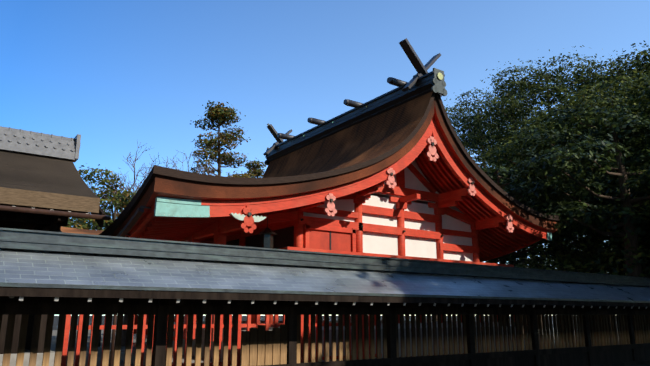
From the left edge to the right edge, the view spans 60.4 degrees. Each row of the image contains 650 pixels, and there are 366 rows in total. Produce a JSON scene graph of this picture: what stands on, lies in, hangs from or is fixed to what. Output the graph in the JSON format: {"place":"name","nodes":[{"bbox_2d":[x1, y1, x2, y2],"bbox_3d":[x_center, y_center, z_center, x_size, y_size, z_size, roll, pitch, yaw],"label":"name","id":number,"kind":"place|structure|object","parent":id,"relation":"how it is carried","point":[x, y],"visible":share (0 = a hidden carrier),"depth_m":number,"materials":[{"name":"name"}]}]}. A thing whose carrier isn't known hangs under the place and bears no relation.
{"place":"outdoors","nodes":[
{"label":"outdoors","id":0,"kind":"place"},
{"bbox_2d":[0,0,649,315],"label":"sky","id":1,"kind":"structure","parent":0,"point":[117,75],"materials":[{"name":"blue"}]},
{"bbox_2d":[50,316,649,365],"bbox_3d":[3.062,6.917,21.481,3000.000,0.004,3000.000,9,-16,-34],"label":"ground","id":2,"kind":"structure","parent":0,"point":[99,352],"depth_m":47.86,"materials":[{"name":"soil"}]},
{"bbox_2d":[0,126,110,365],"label":"building","id":3,"kind":"structure","parent":2,"relation":"on","point":[44,186],"depth_m":16.04,"materials":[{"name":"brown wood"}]},
{"bbox_2d":[68,213,111,228],"bbox_3d":[-17.379,6.074,39.124,8.090,9.800,9.473,9,-16,-34],"label":"tree","id":4,"kind":"object","parent":2,"relation":"on","point":[72,218],"depth_m":38.16,"materials":[{"name":"green plant"}]},
{"bbox_2d":[61,163,132,346],"bbox_3d":[-13.327,4.458,34.207,8.515,10.676,10.739,9,-16,-34],"label":"tree","id":5,"kind":"object","parent":2,"relation":"on","point":[79,224],"visible":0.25,"depth_m":33.69,"materials":[{"name":"green plant"}]},
{"bbox_2d":[63,152,164,339],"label":"bare tree","id":6,"kind":"object","parent":2,"relation":"on","point":[133,186],"visible":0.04,"depth_m":43.27,"materials":[{"name":"brown plant"}]},
{"bbox_2d":[93,187,145,339],"bbox_3d":[-9.603,4.492,30.570,7.911,8.939,8.580,9,-16,-34],"label":"tree","id":7,"kind":"object","parent":2,"relation":"on","point":[123,194],"visible":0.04,"depth_m":30.94,"materials":[{"name":"green plant"}]},
{"bbox_2d":[87,157,180,227],"bbox_3d":[-11.104,4.375,37.300,12.920,12.244,7.549,0,-13,2],"label":"bare tree","id":8,"kind":"object","parent":2,"relation":"on","point":[91,184],"visible":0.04,"depth_m":36.56,"materials":[{"name":"brown plant"}]},
{"bbox_2d":[103,142,217,345],"bbox_3d":[-10.725,3.891,36.584,11.029,12.874,7.291,-6,-15,25],"label":"bare tree","id":9,"kind":"object","parent":2,"relation":"on","point":[124,332],"visible":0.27,"depth_m":35.41,"materials":[{"name":"brown plant"}]},
{"bbox_2d":[61,315,381,365],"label":"red fence","id":10,"kind":"object","parent":2,"relation":"on","point":[248,324],"visible":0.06,"depth_m":15.36,"materials":[{"name":"paint"}]},
{"bbox_2d":[190,100,254,177],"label":"conifer tree","id":11,"kind":"object","parent":2,"relation":"on","point":[219,114],"visible":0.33,"depth_m":41.36,"materials":[{"name":"green plant"}]},
{"bbox_2d":[242,158,265,177],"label":"conifer tree","id":12,"kind":"object","parent":2,"relation":"on","point":[256,171],"visible":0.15,"depth_m":47.20,"materials":[{"name":"green plant"}]},
{"bbox_2d":[109,135,516,365],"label":"shrine building","id":13,"kind":"structure","parent":2,"relation":"on","point":[414,214],"depth_m":22.05,"materials":[{"name":"red paint"}]},
{"bbox_2d":[60,92,558,260],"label":"roof","id":14,"kind":"structure","parent":13,"relation":"on","point":[373,145],"depth_m":22.10,"materials":[{"name":"brown wood"}]},
{"bbox_2d":[230,38,513,248],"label":"roof ornaments","id":15,"kind":"object","parent":14,"relation":"attached to","point":[422,81],"visible":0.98,"depth_m":23.45},
{"bbox_2d":[109,117,551,365],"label":"roof eaves","id":16,"kind":"object","parent":13,"relation":"attached to","point":[176,219],"visible":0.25,"depth_m":19.39,"materials":[{"name":"red wood"}]},
{"bbox_2d":[0,228,649,365],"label":"fence","id":17,"kind":"object","parent":2,"relation":"on","point":[51,274],"visible":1,"depth_m":12.47,"materials":[{"name":"grey wood"}]},
{"bbox_2d":[455,112,513,170],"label":"evergreen tree","id":18,"kind":"object","parent":2,"relation":"on","point":[469,145],"visible":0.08,"depth_m":68.64,"materials":[{"name":"green plant"}]},
{"bbox_2d":[444,90,528,321],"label":"evergreen tree","id":19,"kind":"object","parent":2,"relation":"on","point":[459,112],"visible":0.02,"depth_m":66.50,"materials":[{"name":"green plant"}]},
{"bbox_2d":[469,113,563,328],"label":"evergreen tree","id":20,"kind":"object","parent":2,"relation":"on","point":[495,166],"visible":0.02,"depth_m":84.34,"materials":[{"name":"green plant"}]},
{"bbox_2d":[446,59,601,332],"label":"evergreen tree","id":21,"kind":"object","parent":2,"relation":"on","point":[494,133],"visible":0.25,"depth_m":57.98,"materials":[{"name":"green plant"}]},
{"bbox_2d":[478,152,610,326],"bbox_3d":[9.787,3.818,31.061,7.870,10.481,11.932,9,-16,-34],"label":"evergreen tree","id":22,"kind":"object","parent":2,"relation":"on","point":[519,186],"visible":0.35,"depth_m":29.33,"materials":[{"name":"green plant"}]},
{"bbox_2d":[449,45,649,153],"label":"evergreen tree","id":23,"kind":"object","parent":2,"relation":"on","point":[545,76],"visible":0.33,"depth_m":52.75,"materials":[{"name":"green plant"}]},
{"bbox_2d":[494,167,607,337],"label":"evergreen tree","id":24,"kind":"object","parent":2,"relation":"on","point":[522,264],"depth_m":44.49,"materials":[{"name":"green plant"}]},
{"bbox_2d":[468,116,647,341],"bbox_3d":[16.712,2.913,39.389,16.645,16.076,17.026,2,-13,-9],"label":"evergreen tree","id":25,"kind":"object","parent":2,"relation":"on","point":[512,142],"visible":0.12,"depth_m":39.80,"materials":[{"name":"green plant"}]},
{"bbox_2d":[481,55,646,337],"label":"evergreen tree","id":26,"kind":"object","parent":2,"relation":"on","point":[546,88],"visible":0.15,"depth_m":51.18,"materials":[{"name":"green plant"}]},
{"bbox_2d":[490,95,649,342],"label":"evergreen tree","id":27,"kind":"object","parent":2,"relation":"on","point":[595,144],"visible":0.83,"depth_m":25.97,"materials":[{"name":"green plant"}]},
{"bbox_2d":[508,166,649,344],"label":"evergreen tree","id":28,"kind":"object","parent":2,"relation":"on","point":[535,264],"visible":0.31,"depth_m":30.73,"materials":[{"name":"green plant"}]},
{"bbox_2d":[516,60,649,328],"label":"evergreen tree","id":29,"kind":"object","parent":2,"relation":"on","point":[573,103],"visible":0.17,"depth_m":34.43,"materials":[{"name":"green plant"}]},
{"bbox_2d":[519,160,649,277],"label":"evergreen tree","id":30,"kind":"object","parent":2,"relation":"on","point":[598,263],"visible":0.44,"depth_m":26.31,"materials":[{"name":"green plant"}]},
{"bbox_2d":[528,50,649,228],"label":"evergreen tree","id":31,"kind":"object","parent":2,"relation":"on","point":[610,76],"visible":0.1,"depth_m":46.35,"materials":[{"name":"green plant"}]},
{"bbox_2d":[534,40,649,179],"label":"evergreen tree","id":32,"kind":"object","parent":2,"relation":"on","point":[646,64],"visible":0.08,"depth_m":42.05,"materials":[{"name":"green plant"}]},
{"bbox_2d":[547,149,649,260],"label":"evergreen tree","id":33,"kind":"object","parent":2,"relation":"on","point":[645,237],"visible":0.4,"depth_m":25.91,"materials":[{"name":"green plant"}]},
{"bbox_2d":[568,66,649,206],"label":"evergreen tree","id":34,"kind":"object","parent":2,"relation":"on","point":[634,109],"visible":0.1,"depth_m":30.04,"materials":[{"name":"green plant"}]},
{"bbox_2d":[569,64,649,183],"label":"evergreen tree","id":35,"kind":"object","parent":2,"relation":"on","point":[635,96],"visible":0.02,"depth_m":36.72,"materials":[{"name":"green plant"}]},
{"bbox_2d":[600,66,649,242],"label":"evergreen tree","id":36,"kind":"object","parent":2,"relation":"on","point":[641,105],"visible":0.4,"depth_m":28.83,"materials":[{"name":"green plant"}]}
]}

